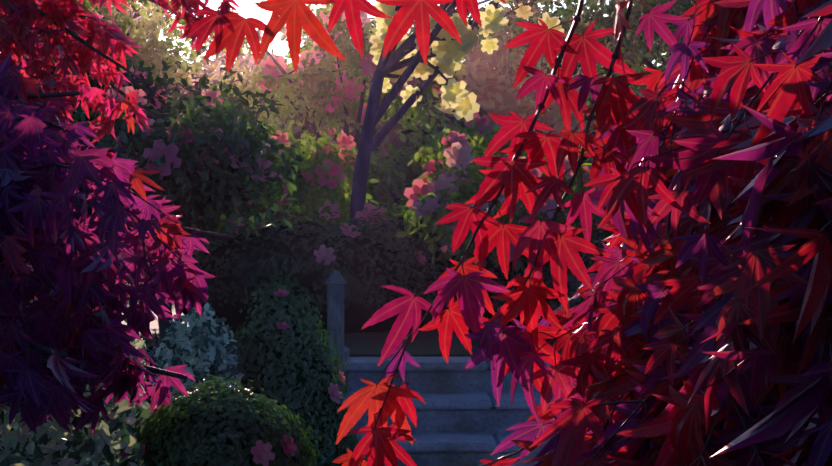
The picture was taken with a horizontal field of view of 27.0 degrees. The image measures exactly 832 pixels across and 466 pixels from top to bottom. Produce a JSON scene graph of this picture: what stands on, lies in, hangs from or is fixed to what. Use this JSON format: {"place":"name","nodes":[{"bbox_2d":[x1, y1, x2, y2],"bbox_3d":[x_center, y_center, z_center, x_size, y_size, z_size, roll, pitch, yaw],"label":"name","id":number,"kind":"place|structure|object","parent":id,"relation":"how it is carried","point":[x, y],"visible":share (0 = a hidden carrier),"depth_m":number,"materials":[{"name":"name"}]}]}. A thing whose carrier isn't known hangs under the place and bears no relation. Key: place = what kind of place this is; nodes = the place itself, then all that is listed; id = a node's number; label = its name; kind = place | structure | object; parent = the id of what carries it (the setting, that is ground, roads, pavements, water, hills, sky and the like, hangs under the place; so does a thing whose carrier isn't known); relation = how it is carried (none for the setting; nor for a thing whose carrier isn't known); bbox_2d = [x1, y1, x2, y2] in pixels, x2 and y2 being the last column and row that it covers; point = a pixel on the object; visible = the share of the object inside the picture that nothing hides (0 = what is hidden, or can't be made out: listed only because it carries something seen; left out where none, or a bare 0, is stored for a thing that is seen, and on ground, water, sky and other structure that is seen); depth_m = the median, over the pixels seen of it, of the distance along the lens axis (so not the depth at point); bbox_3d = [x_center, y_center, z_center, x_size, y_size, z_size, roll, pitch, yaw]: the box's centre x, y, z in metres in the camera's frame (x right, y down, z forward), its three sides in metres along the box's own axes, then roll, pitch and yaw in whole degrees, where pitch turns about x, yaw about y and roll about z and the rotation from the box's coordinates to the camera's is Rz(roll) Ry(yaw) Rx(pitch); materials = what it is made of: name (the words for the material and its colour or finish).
{"place":"outdoors","nodes":[
{"label":"outdoors","id":0,"kind":"place"},
{"bbox_2d":[0,51,235,438],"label":"purple maple tree","id":1,"kind":"object","parent":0,"point":[53,233],"depth_m":2.70,"materials":[{"name":"purple plant"}]},
{"bbox_2d":[0,0,240,158],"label":"red maple tree","id":2,"kind":"object","parent":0,"point":[90,33],"depth_m":5.96,"materials":[{"name":"red plant"}]},
{"bbox_2d":[115,370,321,465],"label":"round shrub","id":3,"kind":"object","parent":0,"point":[188,440],"depth_m":3.36,"materials":[{"name":"green plant"}]},
{"bbox_2d":[7,258,575,356],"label":"terrace lawn","id":4,"kind":"structure","parent":0,"point":[370,345],"depth_m":10.63,"materials":[{"name":"green plant"}]},
{"bbox_2d":[0,0,213,88],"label":"tree","id":5,"kind":"object","parent":4,"relation":"on","point":[149,46],"depth_m":22.85,"materials":[{"name":"green plant"}]},
{"bbox_2d":[89,0,189,78],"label":"tree","id":6,"kind":"object","parent":4,"relation":"on","point":[138,14],"depth_m":53.34,"materials":[{"name":"green plant"}]},
{"bbox_2d":[14,47,284,153],"bbox_3d":[-2.268,-0.297,11.610,2.723,1.950,2.309,0,0,-1],"label":"camellia tree","id":7,"kind":"object","parent":4,"relation":"on","point":[148,81],"depth_m":11.48,"materials":[{"name":"green plant"}]},
{"bbox_2d":[60,81,309,346],"bbox_3d":[-1.446,-0.092,9.898,1.682,1.562,1.538,0,0,-1],"label":"bush","id":8,"kind":"object","parent":4,"relation":"on","point":[138,141],"depth_m":9.60,"materials":[{"name":"green plant"}]},
{"bbox_2d":[168,36,278,79],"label":"tree","id":9,"kind":"object","parent":4,"relation":"on","point":[223,61],"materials":[{"name":"plant"}]},
{"bbox_2d":[189,123,379,245],"bbox_3d":[-1.717,-0.112,14.279,2.862,1.656,2.990,0,0,-1],"label":"flowering bush","id":10,"kind":"object","parent":4,"relation":"on","point":[323,194],"depth_m":14.06,"materials":[{"name":"green plant"}]},
{"bbox_2d":[139,204,473,333],"bbox_3d":[-0.767,0.340,11.977,2.411,1.091,1.454,0,0,-1],"label":"terrace shrub","id":11,"kind":"object","parent":4,"relation":"on","point":[334,230],"depth_m":11.60,"materials":[{"name":"green plant"}]},
{"bbox_2d":[243,4,413,73],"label":"tree","id":12,"kind":"object","parent":4,"relation":"on","point":[283,30],"depth_m":56.69,"materials":[{"name":"green plant"}]},
{"bbox_2d":[207,3,466,149],"bbox_3d":[-1.274,-1.613,28.073,4.283,4.578,4.150,0,0,-1],"label":"tree","id":13,"kind":"object","parent":4,"relation":"on","point":[318,92],"depth_m":27.49,"materials":[{"name":"plant"}]},
{"bbox_2d":[300,106,527,218],"bbox_3d":[0.041,-0.417,21.019,3.994,2.232,3.031,0,0,-1],"label":"flowering bush","id":14,"kind":"object","parent":4,"relation":"on","point":[394,168],"depth_m":20.46,"materials":[{"name":"plant"}]},
{"bbox_2d":[349,188,548,329],"bbox_3d":[0.040,0.283,12.529,2.071,1.215,1.505,0,0,-23],"label":"terrace shrub","id":15,"kind":"object","parent":4,"relation":"on","point":[434,268],"depth_m":12.08,"materials":[{"name":"green plant"}]},
{"bbox_2d":[408,0,566,79],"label":"tree","id":16,"kind":"object","parent":4,"relation":"on","point":[497,55],"depth_m":52.33,"materials":[{"name":"plant"}]},
{"bbox_2d":[355,129,626,278],"bbox_3d":[0.766,-0.048,11.947,2.540,1.438,2.341,0,0,-1],"label":"flowering bush","id":17,"kind":"object","parent":4,"relation":"on","point":[471,190],"depth_m":11.80,"materials":[{"name":"plant"}]},
{"bbox_2d":[468,232,613,340],"bbox_3d":[1.846,0.547,11.496,3.209,1.553,2.434,0,0,-1],"label":"terrace shrub","id":18,"kind":"object","parent":4,"relation":"on","point":[585,259],"depth_m":11.30,"materials":[{"name":"green plant"}]},
{"bbox_2d":[475,0,696,122],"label":"tree","id":19,"kind":"object","parent":4,"relation":"on","point":[638,9],"depth_m":25.47,"materials":[{"name":"green plant"}]},
{"bbox_2d":[543,1,682,79],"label":"tree","id":20,"kind":"object","parent":4,"relation":"on","point":[632,55],"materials":[{"name":"green plant"}]},
{"bbox_2d":[4,0,693,463],"label":"sky","id":21,"kind":"structure","parent":0,"point":[251,9],"materials":[{"name":"white"}]},
{"bbox_2d":[144,50,645,223],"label":"trees","id":22,"kind":"object","parent":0,"point":[480,79],"depth_m":49.08,"materials":[{"name":"plant"}]},
{"bbox_2d":[349,0,563,224],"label":"tree","id":23,"kind":"object","parent":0,"point":[453,53],"depth_m":13.38,"materials":[{"name":"yellow plant"}]},
{"bbox_2d":[218,0,831,465],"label":"maple twigs","id":24,"kind":"object","parent":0,"point":[580,162],"visible":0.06,"depth_m":1.83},
{"bbox_2d":[186,0,748,465],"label":"maple leaves","id":25,"kind":"object","parent":24,"relation":"on","point":[620,106],"visible":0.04,"depth_m":1.94,"materials":[{"name":"red plant"}]},
{"bbox_2d":[227,11,718,426],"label":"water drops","id":26,"kind":"object","parent":24,"relation":"attached to","point":[557,177],"visible":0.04,"depth_m":1.89,"materials":[{"name":"clear liquid"}]},
{"bbox_2d":[511,0,831,465],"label":"maple leaves","id":27,"kind":"object","parent":24,"relation":"on","point":[783,199],"visible":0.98,"depth_m":1.28,"materials":[{"name":"red plant"}]},
{"label":"ground","id":28,"kind":"structure","parent":0,"visible":0},
{"bbox_2d":[0,319,156,465],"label":"variegated shrub","id":29,"kind":"object","parent":28,"relation":"on","point":[82,446],"depth_m":3.35,"materials":[{"name":"green plant"}]},
{"bbox_2d":[0,334,226,462],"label":"low shrub","id":30,"kind":"object","parent":28,"relation":"on","point":[151,354],"depth_m":7.80,"materials":[{"name":"green plant"}]},
{"bbox_2d":[1,347,349,441],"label":"retaining wall","id":31,"kind":"structure","parent":28,"relation":"on","point":[346,353],"depth_m":9.13,"materials":[{"name":"stone"}]},
{"bbox_2d":[149,301,245,422],"bbox_3d":[-0.826,0.869,6.491,0.413,1.208,1.324,0,0,-1],"label":"variegated shrub","id":32,"kind":"object","parent":28,"relation":"on","point":[182,344],"depth_m":6.40,"materials":[{"name":"plant"}]},
{"bbox_2d":[223,260,355,465],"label":"shrub","id":33,"kind":"object","parent":28,"relation":"on","point":[312,329],"depth_m":6.83,"materials":[{"name":"green plant"}]},
{"bbox_2d":[325,270,345,429],"bbox_3d":[-0.408,0.802,8.814,0.106,1.230,0.106,0,0,-1],"label":"rail post","id":34,"kind":"object","parent":28,"relation":"on","point":[335,304],"depth_m":8.77,"materials":[{"name":"grey stone"}]},
{"bbox_2d":[336,414,367,465],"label":"small shrub","id":35,"kind":"object","parent":28,"relation":"on","point":[353,443],"depth_m":7.10,"materials":[{"name":"green plant"}]},
{"bbox_3d":[0.759,1.262,8.705,2.220,0.130,1.770,0,0,-1],"label":"stone step riser","id":36,"kind":"object","parent":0,"visible":0},
{"bbox_2d":[367,435,520,465],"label":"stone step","id":37,"kind":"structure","parent":36,"relation":"on","point":[451,459],"depth_m":8.21,"materials":[{"name":"grey stone"}]},
{"bbox_2d":[346,432,496,451],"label":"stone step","id":38,"kind":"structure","parent":37,"relation":"on","point":[444,442],"depth_m":8.19,"materials":[{"name":"grey stone"}]},
{"bbox_2d":[350,406,537,434],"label":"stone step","id":39,"kind":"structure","parent":37,"relation":"on","point":[491,420],"depth_m":8.61,"materials":[{"name":"grey stone"}]},
{"bbox_2d":[342,392,492,408],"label":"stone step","id":40,"kind":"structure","parent":39,"relation":"on","point":[448,400],"depth_m":8.60,"materials":[{"name":"grey stone"}]},
{"bbox_2d":[348,367,539,394],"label":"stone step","id":41,"kind":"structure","parent":39,"relation":"on","point":[480,382],"depth_m":9.01,"materials":[{"name":"grey stone"}]},
{"bbox_2d":[345,357,487,370],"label":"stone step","id":42,"kind":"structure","parent":41,"relation":"on","point":[369,363],"depth_m":8.99,"materials":[{"name":"grey stone"}]},
{"bbox_2d":[485,359,552,368],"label":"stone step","id":43,"kind":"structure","parent":41,"relation":"on","point":[489,363],"depth_m":9.01,"materials":[{"name":"grey stone"}]},
{"bbox_2d":[489,393,563,408],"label":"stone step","id":44,"kind":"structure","parent":39,"relation":"on","point":[519,401],"depth_m":8.60,"materials":[{"name":"grey stone"}]},
{"bbox_2d":[494,433,521,450],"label":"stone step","id":45,"kind":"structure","parent":37,"relation":"on","point":[499,437],"depth_m":8.34,"materials":[{"name":"grey stone"}]}
]}

